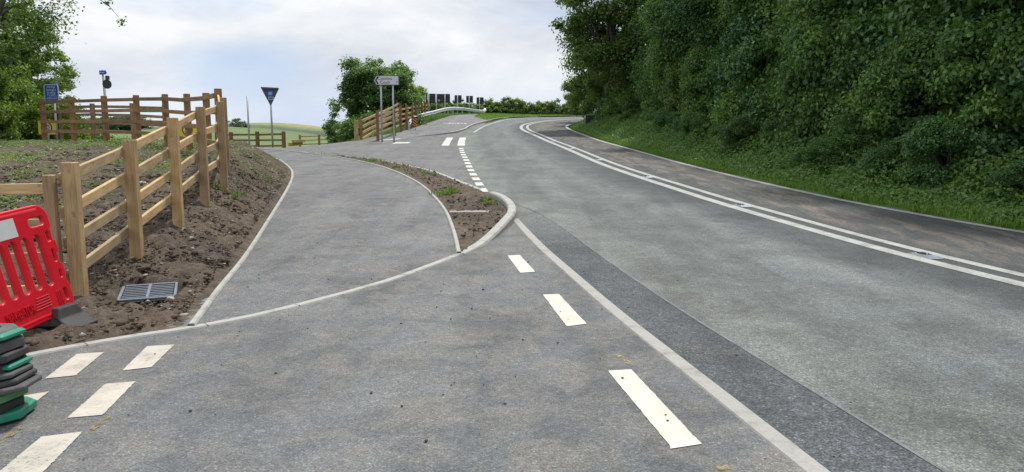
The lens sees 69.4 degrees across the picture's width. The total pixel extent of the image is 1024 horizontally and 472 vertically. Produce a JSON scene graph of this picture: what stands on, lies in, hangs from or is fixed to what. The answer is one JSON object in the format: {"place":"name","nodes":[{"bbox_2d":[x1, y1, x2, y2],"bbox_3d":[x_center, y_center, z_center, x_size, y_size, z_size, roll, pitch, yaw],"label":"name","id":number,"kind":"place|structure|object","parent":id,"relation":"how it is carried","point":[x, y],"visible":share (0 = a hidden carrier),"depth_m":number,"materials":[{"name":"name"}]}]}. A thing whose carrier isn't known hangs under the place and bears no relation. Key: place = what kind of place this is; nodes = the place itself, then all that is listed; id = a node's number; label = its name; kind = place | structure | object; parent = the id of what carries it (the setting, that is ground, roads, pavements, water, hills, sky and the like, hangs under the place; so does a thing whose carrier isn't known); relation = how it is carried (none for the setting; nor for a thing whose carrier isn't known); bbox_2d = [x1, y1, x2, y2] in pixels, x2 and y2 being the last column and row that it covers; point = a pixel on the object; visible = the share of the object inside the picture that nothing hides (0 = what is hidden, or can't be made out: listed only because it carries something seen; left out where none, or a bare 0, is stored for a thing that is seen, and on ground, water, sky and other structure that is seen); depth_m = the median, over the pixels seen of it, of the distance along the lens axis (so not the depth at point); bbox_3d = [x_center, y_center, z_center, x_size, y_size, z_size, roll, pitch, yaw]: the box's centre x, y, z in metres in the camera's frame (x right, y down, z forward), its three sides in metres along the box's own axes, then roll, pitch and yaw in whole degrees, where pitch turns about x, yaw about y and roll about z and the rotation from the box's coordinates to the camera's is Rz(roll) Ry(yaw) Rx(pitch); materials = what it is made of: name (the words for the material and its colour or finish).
{"place":"outdoors","nodes":[
{"label":"outdoors","id":0,"kind":"place"},
{"bbox_2d":[0,140,290,351],"bbox_3d":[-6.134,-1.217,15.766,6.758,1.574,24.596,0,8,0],"label":"soil verge","id":1,"kind":"structure","parent":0,"point":[103,314],"depth_m":9.33,"materials":[{"name":"brown soil"}]},
{"bbox_2d":[0,175,64,296],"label":"side fence","id":2,"kind":"object","parent":1,"relation":"on","point":[47,188],"visible":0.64,"depth_m":6.75,"materials":[{"name":"brown wood"}]},
{"bbox_2d":[0,205,97,330],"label":"plastic barrier","id":3,"kind":"object","parent":1,"relation":"on","point":[46,305],"visible":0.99,"depth_m":5.93,"materials":[{"name":"plastic"}]},
{"bbox_2d":[57,97,229,296],"bbox_3d":[-4.713,-0.871,10.597,0.386,2.585,7.770,-1,8,-11],"label":"timber fence","id":4,"kind":"object","parent":1,"relation":"on","point":[78,231],"visible":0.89,"depth_m":8.33,"materials":[{"name":"brown wood"}]},
{"bbox_2d":[116,282,177,302],"bbox_3d":[-3.624,0.559,7.375,0.518,0.063,0.648,-3,8,-22],"label":"drain grate","id":5,"kind":"object","parent":1,"relation":"on","point":[134,294],"visible":0.99,"depth_m":7.34,"materials":[{"name":"metal"}]},
{"bbox_2d":[6,0,620,126],"label":"sky","id":6,"kind":"structure","parent":0,"point":[496,50],"materials":[{"name":"white"}]},
{"bbox_2d":[197,149,455,323],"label":"path","id":7,"kind":"structure","parent":0,"point":[345,220],"depth_m":10.99,"materials":[{"name":"grey asphalt"}]},
{"bbox_2d":[187,158,293,325],"bbox_3d":[-7.337,-1.686,20.372,2.846,1.397,29.904,-3,8,-23],"label":"path edging","id":8,"kind":"object","parent":7,"relation":"on","point":[197,317],"visible":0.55,"depth_m":8.76,"materials":[{"name":"concrete"}]},
{"bbox_2d":[0,123,802,471],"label":"side road","id":9,"kind":"structure","parent":0,"point":[280,391],"depth_m":4.73,"materials":[{"name":"grey asphalt"}]},
{"bbox_2d":[0,396,36,423],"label":"barrier block","id":10,"kind":"object","parent":9,"relation":"on","point":[24,409],"depth_m":4.20,"materials":[{"name":"green plastic"}]},
{"bbox_2d":[0,395,24,414],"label":"barrier block","id":11,"kind":"object","parent":10,"relation":"on","point":[11,404],"depth_m":4.20,"materials":[{"name":"rubber"}]},
{"bbox_2d":[0,388,28,403],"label":"barrier block","id":12,"kind":"object","parent":11,"relation":"on","point":[6,397],"depth_m":4.15,"materials":[{"name":"green plastic"}]},
{"bbox_2d":[0,373,41,394],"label":"barrier block","id":13,"kind":"object","parent":12,"relation":"on","point":[28,382],"depth_m":4.14,"materials":[{"name":"grey rubber"}]},
{"bbox_2d":[0,367,36,387],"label":"barrier block","id":14,"kind":"object","parent":13,"relation":"on","point":[17,379],"depth_m":4.15,"materials":[{"name":"rubber"}]},
{"bbox_2d":[0,362,32,379],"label":"barrier block","id":15,"kind":"object","parent":14,"relation":"on","point":[16,371],"depth_m":4.15,"materials":[{"name":"grey rubber"}]},
{"bbox_2d":[0,354,32,372],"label":"barrier block","id":16,"kind":"object","parent":15,"relation":"on","point":[15,363],"depth_m":4.17,"materials":[{"name":"rubber"}]},
{"bbox_2d":[0,344,28,363],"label":"barrier block","id":17,"kind":"object","parent":16,"relation":"on","point":[10,355],"depth_m":4.15,"materials":[{"name":"rubber"}]},
{"bbox_2d":[0,334,24,353],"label":"barrier block","id":18,"kind":"object","parent":17,"relation":"on","point":[12,343],"depth_m":4.16,"materials":[{"name":"grey rubber"}]},
{"bbox_2d":[0,323,25,341],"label":"barrier block","id":19,"kind":"object","parent":18,"relation":"on","point":[9,330],"depth_m":4.18,"materials":[{"name":"green plastic"}]},
{"bbox_2d":[0,431,81,471],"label":"crossing bar","id":20,"kind":"object","parent":9,"relation":"on","point":[42,454],"visible":1,"depth_m":3.77,"materials":[{"name":"white paint"}]},
{"bbox_2d":[46,352,103,377],"bbox_3d":[-3.090,0.911,5.242,0.192,0.001,0.590,-2,8,-12],"label":"crossing bar","id":21,"kind":"object","parent":9,"relation":"on","point":[75,364],"visible":1,"depth_m":5.24,"materials":[{"name":"white paint"}]},
{"bbox_2d":[68,381,134,417],"bbox_3d":[-2.519,1.001,4.564,0.187,0.001,0.622,-1,8,-10],"label":"crossing bar","id":22,"kind":"object","parent":9,"relation":"on","point":[102,399],"visible":1,"depth_m":4.52,"materials":[{"name":"white paint"}]},
{"bbox_2d":[123,344,174,369],"bbox_3d":[-2.658,0.886,5.429,0.205,0.001,0.622,-2,8,-11],"label":"crossing bar","id":23,"kind":"object","parent":9,"relation":"on","point":[146,357],"visible":1,"depth_m":5.43,"materials":[{"name":"white paint"}]},
{"bbox_2d":[26,253,462,355],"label":"apron kerb","id":24,"kind":"structure","parent":9,"relation":"on","point":[100,341],"depth_m":6.53,"materials":[{"name":"concrete"}]},
{"bbox_2d":[261,149,460,252],"bbox_3d":[-4.605,-1.728,20.837,2.710,1.204,23.715,-4,8,-25],"label":"path edging","id":25,"kind":"object","parent":9,"relation":"on","point":[456,240],"visible":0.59,"depth_m":15.81,"materials":[{"name":"concrete"}]},
{"bbox_2d":[309,152,506,250],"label":"island soil","id":26,"kind":"structure","parent":9,"relation":"on","point":[467,240],"depth_m":14.44,"materials":[{"name":"brown soil"}]},
{"bbox_2d":[455,192,516,253],"bbox_3d":[-0.285,-0.290,12.719,0.693,0.500,6.142,0,8,3],"label":"kerb nose","id":27,"kind":"object","parent":9,"relation":"on","point":[504,223],"visible":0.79,"depth_m":11.84,"materials":[{"name":"white concrete"}]},
{"bbox_2d":[543,294,585,325],"bbox_3d":[0.482,0.679,6.913,0.191,0.017,1.219,-1,8,-7],"label":"road marking","id":28,"kind":"object","parent":9,"relation":"on","point":[558,303],"visible":1,"depth_m":6.85,"materials":[{"name":"white paint"}]},
{"bbox_2d":[609,369,701,448],"bbox_3d":[0.832,1.012,4.480,0.186,0.001,1.312,-1,8,-7],"label":"road marking","id":29,"kind":"object","parent":9,"relation":"on","point":[674,431],"visible":1,"depth_m":4.36,"materials":[{"name":"white paint"}]},
{"bbox_2d":[514,218,829,471],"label":"concrete strip","id":30,"kind":"object","parent":9,"relation":"on","point":[797,456],"visible":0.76,"depth_m":4.88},
{"bbox_2d":[359,114,523,139],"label":"footway","id":31,"kind":"structure","parent":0,"point":[445,124],"depth_m":50.06,"materials":[{"name":"grey asphalt"}]},
{"bbox_2d":[86,117,1023,258],"bbox_3d":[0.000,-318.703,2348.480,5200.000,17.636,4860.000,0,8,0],"label":"ground","id":32,"kind":"structure","parent":0,"point":[293,131],"depth_m":258.58,"materials":[{"name":"green plant"}]},
{"bbox_2d":[0,0,52,70],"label":"tree","id":33,"kind":"object","parent":32,"relation":"on","point":[6,61],"visible":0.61,"depth_m":25.37,"materials":[{"name":"green plant"}]},
{"bbox_2d":[0,0,126,60],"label":"overhanging branch","id":34,"kind":"object","parent":33,"relation":"attached to","point":[45,14],"visible":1,"depth_m":23.25,"materials":[{"name":"green plant"}]},
{"bbox_2d":[0,61,60,140],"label":"bush","id":35,"kind":"object","parent":32,"relation":"on","point":[31,107],"visible":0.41,"depth_m":27.97,"materials":[{"name":"green plant"}]},
{"bbox_2d":[0,9,73,139],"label":"tree","id":36,"kind":"object","parent":32,"relation":"on","point":[25,56],"visible":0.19,"depth_m":33.23,"materials":[{"name":"green plant"}]},
{"bbox_2d":[0,40,87,139],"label":"tree","id":37,"kind":"object","parent":32,"relation":"on","point":[69,73],"visible":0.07,"depth_m":36.73,"materials":[{"name":"green plant"}]},
{"bbox_2d":[44,84,58,139],"bbox_3d":[-16.909,-4.127,27.337,0.528,2.908,0.125,0,8,0],"label":"blue sign","id":38,"kind":"object","parent":32,"relation":"on","point":[51,91],"visible":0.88,"depth_m":27.14,"materials":[{"name":"metal"}]},
{"bbox_2d":[6,92,100,139],"bbox_3d":[-20.209,-4.084,30.843,3.930,4.149,4.398,5,9,31],"label":"bush","id":39,"kind":"object","parent":32,"relation":"on","point":[67,136],"visible":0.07,"depth_m":30.91,"materials":[{"name":"green plant"}]},
{"bbox_2d":[0,139,195,174],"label":"soil mound","id":40,"kind":"object","parent":32,"relation":"on","point":[32,147],"visible":0.33,"depth_m":19.45,"materials":[{"name":"brown soil"}]},
{"bbox_2d":[0,66,33,140],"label":"bush","id":41,"kind":"object","parent":40,"relation":"on","point":[8,110],"visible":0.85,"depth_m":26.00,"materials":[{"name":"green plant"}]},
{"bbox_2d":[38,88,221,156],"bbox_3d":[-10.859,-3.127,21.184,14.328,2.070,1.395,8,11,44],"label":"brown fence","id":42,"kind":"object","parent":40,"relation":"on","point":[137,121],"visible":0.76,"depth_m":22.66,"materials":[{"name":"brown wood"}]},
{"bbox_2d":[0,139,281,302],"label":"seedling weeds","id":43,"kind":"object","parent":40,"relation":"on","point":[54,143],"visible":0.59,"depth_m":18.16,"materials":[{"name":"green plant"}]},
{"bbox_2d":[0,140,285,337],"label":"stones","id":44,"kind":"object","parent":40,"relation":"on","point":[82,334],"visible":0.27,"depth_m":12.12,"materials":[{"name":"brown stone"}]},
{"bbox_2d":[56,103,162,139],"bbox_3d":[-14.973,-4.087,27.403,6.894,1.758,0.345,5,9,31],"label":"back fence","id":45,"kind":"object","parent":32,"relation":"on","point":[91,106],"visible":0.41,"depth_m":27.51,"materials":[{"name":"brown wood"}]},
{"bbox_2d":[215,131,285,147],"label":"field fence","id":46,"kind":"object","parent":32,"relation":"on","point":[257,140],"visible":0.49,"depth_m":45.55,"materials":[{"name":"brown wood"}]},
{"bbox_2d":[321,114,374,143],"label":"bush","id":47,"kind":"object","parent":32,"relation":"on","point":[331,133],"visible":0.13,"depth_m":49.22,"materials":[{"name":"green plant"}]},
{"bbox_2d":[332,110,398,141],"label":"bush","id":48,"kind":"object","parent":32,"relation":"on","point":[346,132],"visible":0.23,"depth_m":46.19,"materials":[{"name":"green plant"}]},
{"bbox_2d":[326,54,428,125],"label":"round tree","id":49,"kind":"object","parent":32,"relation":"on","point":[360,89],"visible":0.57,"depth_m":51.95,"materials":[{"name":"green plant"}]},
{"bbox_2d":[373,75,398,141],"bbox_3d":[-6.044,-6.045,35.761,1.246,3.378,0.132,0,8,0],"label":"direction sign","id":50,"kind":"object","parent":32,"relation":"on","point":[381,80],"visible":0.98,"depth_m":35.53,"materials":[{"name":"metal"}]},
{"bbox_2d":[359,102,428,140],"bbox_3d":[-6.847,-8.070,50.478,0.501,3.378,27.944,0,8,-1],"label":"roadside fence","id":51,"kind":"object","parent":32,"relation":"on","point":[400,119],"visible":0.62,"depth_m":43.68,"materials":[{"name":"brown wood"}]},
{"bbox_2d":[408,107,486,129],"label":"guard rail","id":52,"kind":"object","parent":32,"relation":"on","point":[447,109],"visible":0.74,"depth_m":65.02,"materials":[{"name":"metal"}]},
{"bbox_2d":[342,112,585,141],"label":"roadside grass","id":53,"kind":"structure","parent":32,"relation":"on","point":[434,118],"depth_m":58.68,"materials":[{"name":"green plant"}]},
{"bbox_2d":[561,73,597,116],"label":"tree","id":54,"kind":"object","parent":32,"relation":"on","point":[576,99],"visible":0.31,"depth_m":59.26,"materials":[{"name":"green plant"}]},
{"bbox_2d":[558,51,602,117],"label":"tree","id":55,"kind":"object","parent":32,"relation":"on","point":[577,83],"visible":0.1,"depth_m":54.90,"materials":[{"name":"green plant"}]},
{"bbox_2d":[582,72,604,106],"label":"tree","id":56,"kind":"object","parent":32,"relation":"on","point":[596,94],"visible":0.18,"depth_m":50.23,"materials":[{"name":"green plant"}]},
{"bbox_2d":[548,0,646,103],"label":"bend tree","id":57,"kind":"object","parent":32,"relation":"on","point":[594,45],"visible":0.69,"depth_m":45.54,"materials":[{"name":"green plant"}]},
{"bbox_2d":[594,52,635,94],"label":"tree","id":58,"kind":"object","parent":32,"relation":"on","point":[621,67],"visible":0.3,"depth_m":45.67,"materials":[{"name":"green plant"}]},
{"bbox_2d":[599,83,635,118],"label":"verge bush","id":59,"kind":"object","parent":32,"relation":"on","point":[613,104],"visible":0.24,"depth_m":46.09,"materials":[{"name":"green plant"}]},
{"bbox_2d":[619,85,641,112],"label":"verge bush","id":60,"kind":"object","parent":32,"relation":"on","point":[630,103],"visible":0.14,"depth_m":44.66,"materials":[{"name":"green plant"}]},
{"bbox_2d":[624,0,655,78],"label":"tree","id":61,"kind":"object","parent":32,"relation":"on","point":[636,23],"visible":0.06,"depth_m":42.35,"materials":[{"name":"green plant"}]},
{"bbox_2d":[631,0,694,104],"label":"tree","id":62,"kind":"object","parent":32,"relation":"on","point":[655,16],"visible":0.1,"depth_m":34.96,"materials":[{"name":"green plant"}]},
{"bbox_2d":[642,0,688,92],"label":"tree","id":63,"kind":"object","parent":32,"relation":"on","point":[657,59],"visible":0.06,"depth_m":36.32,"materials":[{"name":"green plant"}]},
{"bbox_2d":[651,109,680,137],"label":"verge bush","id":64,"kind":"object","parent":32,"relation":"on","point":[663,117],"visible":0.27,"depth_m":32.29,"materials":[{"name":"green plant"}]},
{"bbox_2d":[660,56,690,112],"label":"bank shrub","id":65,"kind":"object","parent":32,"relation":"on","point":[673,96],"visible":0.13,"depth_m":34.11,"materials":[{"name":"green plant"}]},
{"bbox_2d":[655,0,731,62],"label":"tree","id":66,"kind":"object","parent":32,"relation":"on","point":[701,37],"visible":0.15,"depth_m":31.47,"materials":[{"name":"green plant"}]},
{"bbox_2d":[677,110,712,145],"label":"verge bush","id":67,"kind":"object","parent":32,"relation":"on","point":[689,120],"visible":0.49,"depth_m":27.86,"materials":[{"name":"green plant"}]},
{"bbox_2d":[675,38,716,114],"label":"bank shrub","id":68,"kind":"object","parent":32,"relation":"on","point":[681,108],"visible":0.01,"depth_m":31.27,"materials":[{"name":"green plant"}]},
{"bbox_2d":[675,44,718,115],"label":"bank shrub","id":69,"kind":"object","parent":32,"relation":"on","point":[699,105],"visible":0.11,"depth_m":29.96,"materials":[{"name":"green plant"}]},
{"bbox_2d":[683,0,736,79],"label":"tree","id":70,"kind":"object","parent":32,"relation":"on","point":[719,23],"visible":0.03,"depth_m":29.36,"materials":[{"name":"green plant"}]},
{"bbox_2d":[689,55,731,120],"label":"bank shrub","id":71,"kind":"object","parent":32,"relation":"on","point":[708,77],"visible":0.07,"depth_m":28.23,"materials":[{"name":"green plant"}]},
{"bbox_2d":[708,0,758,47],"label":"bank bush","id":72,"kind":"object","parent":32,"relation":"on","point":[734,7],"visible":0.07,"depth_m":26.31,"materials":[{"name":"green plant"}]},
{"bbox_2d":[714,111,765,158],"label":"verge bush","id":73,"kind":"object","parent":32,"relation":"on","point":[738,128],"visible":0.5,"depth_m":23.07,"materials":[{"name":"green plant"}]},
{"bbox_2d":[705,5,780,99],"bbox_3d":[9.169,-5.566,26.596,4.258,5.890,4.363,-2,8,-13],"label":"bank shrub","id":74,"kind":"object","parent":32,"relation":"on","point":[744,28],"visible":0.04,"depth_m":25.80,"materials":[{"name":"green plant"}]},
{"bbox_2d":[707,45,782,131],"bbox_3d":[8.908,-4.588,25.206,4.149,4.538,3.904,3,8,23],"label":"bank shrub","id":75,"kind":"object","parent":32,"relation":"on","point":[730,106],"visible":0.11,"depth_m":24.66,"materials":[{"name":"green plant"}]},
{"bbox_2d":[716,11,791,139],"bbox_3d":[9.122,-4.574,23.983,4.004,6.128,4.535,-5,9,-31],"label":"bank shrub","id":76,"kind":"object","parent":32,"relation":"on","point":[753,100],"visible":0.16,"depth_m":23.87,"materials":[{"name":"green plant"}]},
{"bbox_2d":[739,0,787,109],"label":"bank bush","id":77,"kind":"object","parent":32,"relation":"on","point":[776,6],"visible":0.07,"depth_m":24.35,"materials":[{"name":"green plant"}]},
{"bbox_2d":[760,115,804,148],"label":"verge bush","id":78,"kind":"object","parent":32,"relation":"on","point":[769,126],"visible":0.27,"depth_m":21.58,"materials":[{"name":"green plant"}]},
{"bbox_2d":[762,58,805,122],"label":"bank shrub","id":79,"kind":"object","parent":32,"relation":"on","point":[773,113],"visible":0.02,"depth_m":22.52,"materials":[{"name":"green plant"}]},
{"bbox_2d":[570,123,1023,229],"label":"verge grass","id":80,"kind":"structure","parent":32,"relation":"on","point":[1007,223],"depth_m":15.73,"materials":[{"name":"green plant"}]},
{"bbox_2d":[729,0,864,58],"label":"tree","id":81,"kind":"object","parent":32,"relation":"on","point":[797,11],"visible":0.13,"depth_m":21.22,"materials":[{"name":"green plant"}]},
{"bbox_2d":[573,104,1023,222],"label":"verge weeds","id":82,"kind":"object","parent":32,"relation":"on","point":[700,150],"visible":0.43,"depth_m":16.69,"materials":[{"name":"green plant"}]},
{"bbox_2d":[758,0,871,160],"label":"bank shrub","id":83,"kind":"object","parent":32,"relation":"on","point":[791,83],"visible":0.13,"depth_m":20.41,"materials":[{"name":"green plant"}]},
{"bbox_2d":[781,134,853,174],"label":"verge bush","id":84,"kind":"object","parent":32,"relation":"on","point":[823,146],"visible":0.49,"depth_m":18.17,"materials":[{"name":"green plant"}]},
{"bbox_2d":[777,1,893,151],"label":"bank shrub","id":85,"kind":"object","parent":32,"relation":"on","point":[806,48],"visible":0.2,"depth_m":19.39,"materials":[{"name":"green plant"}]},
{"bbox_2d":[819,110,882,172],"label":"verge bush","id":86,"kind":"object","parent":32,"relation":"on","point":[840,136],"visible":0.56,"depth_m":17.84,"materials":[{"name":"green plant"}]},
{"bbox_2d":[802,0,921,95],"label":"bank bush","id":87,"kind":"object","parent":32,"relation":"on","point":[817,84],"visible":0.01,"depth_m":19.40,"materials":[{"name":"green plant"}]},
{"bbox_2d":[815,29,915,145],"bbox_3d":[9.582,-3.344,18.773,3.714,4.508,3.624,-3,8,-24],"label":"bank shrub","id":88,"kind":"object","parent":32,"relation":"on","point":[846,65],"visible":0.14,"depth_m":18.37,"materials":[{"name":"green plant"}]},
{"bbox_2d":[851,138,904,185],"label":"verge bush","id":89,"kind":"object","parent":32,"relation":"on","point":[873,156],"visible":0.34,"depth_m":16.17,"materials":[{"name":"green plant"}]},
{"bbox_2d":[817,21,986,166],"bbox_3d":[9.504,-2.841,17.535,3.644,4.119,3.873,-1,8,-5],"label":"bank shrub","id":90,"kind":"object","parent":32,"relation":"on","point":[880,114],"visible":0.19,"depth_m":16.82,"materials":[{"name":"green plant"}]},
{"bbox_2d":[840,0,1015,117],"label":"bank bush","id":91,"kind":"object","parent":32,"relation":"on","point":[974,16],"visible":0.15,"depth_m":17.70,"materials":[{"name":"green plant"}]},
{"bbox_2d":[867,15,1020,163],"bbox_3d":[9.906,-2.621,16.305,3.494,4.447,3.957,-1,8,-7],"label":"bank shrub","id":92,"kind":"object","parent":32,"relation":"on","point":[914,72],"visible":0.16,"depth_m":16.24,"materials":[{"name":"green plant"}]},
{"bbox_2d":[873,0,1023,129],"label":"bank bush","id":93,"kind":"object","parent":32,"relation":"on","point":[930,8],"visible":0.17,"depth_m":16.23,"materials":[{"name":"green plant"}]},
{"bbox_2d":[895,110,1007,190],"bbox_3d":[8.820,-1.445,14.969,1.738,2.165,1.968,-4,9,-28],"label":"verge bush","id":94,"kind":"object","parent":32,"relation":"on","point":[926,137],"visible":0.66,"depth_m":14.76,"materials":[{"name":"green plant"}]},
{"bbox_2d":[919,3,1023,175],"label":"bank shrub","id":95,"kind":"object","parent":32,"relation":"on","point":[988,104],"visible":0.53,"depth_m":14.63,"materials":[{"name":"green plant"}]},
{"bbox_2d":[960,0,1023,189],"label":"bank shrub","id":96,"kind":"object","parent":32,"relation":"on","point":[1014,80],"visible":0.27,"depth_m":14.16,"materials":[{"name":"green plant"}]},
{"bbox_2d":[984,159,1023,205],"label":"verge bush","id":97,"kind":"object","parent":32,"relation":"on","point":[1007,175],"visible":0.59,"depth_m":13.12,"materials":[{"name":"green plant"}]},
{"bbox_2d":[997,51,1023,142],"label":"bank bush","id":98,"kind":"object","parent":32,"relation":"on","point":[1015,96],"visible":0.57,"depth_m":13.80,"materials":[{"name":"green plant"}]},
{"bbox_2d":[461,117,1023,471],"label":"road","id":99,"kind":"structure","parent":0,"point":[925,360],"depth_m":8.24,"materials":[{"name":"grey asphalt"}]},
{"bbox_2d":[516,216,941,471],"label":"road edge strip","id":100,"kind":"object","parent":99,"relation":"on","point":[820,430],"visible":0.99,"depth_m":4.93,"materials":[{"name":"grey asphalt"}]},
{"bbox_2d":[554,221,947,471],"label":"surface seam","id":101,"kind":"object","parent":99,"relation":"on","point":[891,438],"visible":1,"depth_m":4.87,"materials":[{"name":"grey asphalt"}]},
{"bbox_2d":[520,118,1023,286],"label":"double line","id":102,"kind":"object","parent":99,"relation":"on","point":[957,268],"visible":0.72,"depth_m":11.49,"materials":[{"name":"paint"}]},
{"bbox_2d":[565,124,1023,232],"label":"edge line","id":103,"kind":"object","parent":99,"relation":"on","point":[566,126],"visible":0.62,"depth_m":15.84,"materials":[{"name":"paint"}]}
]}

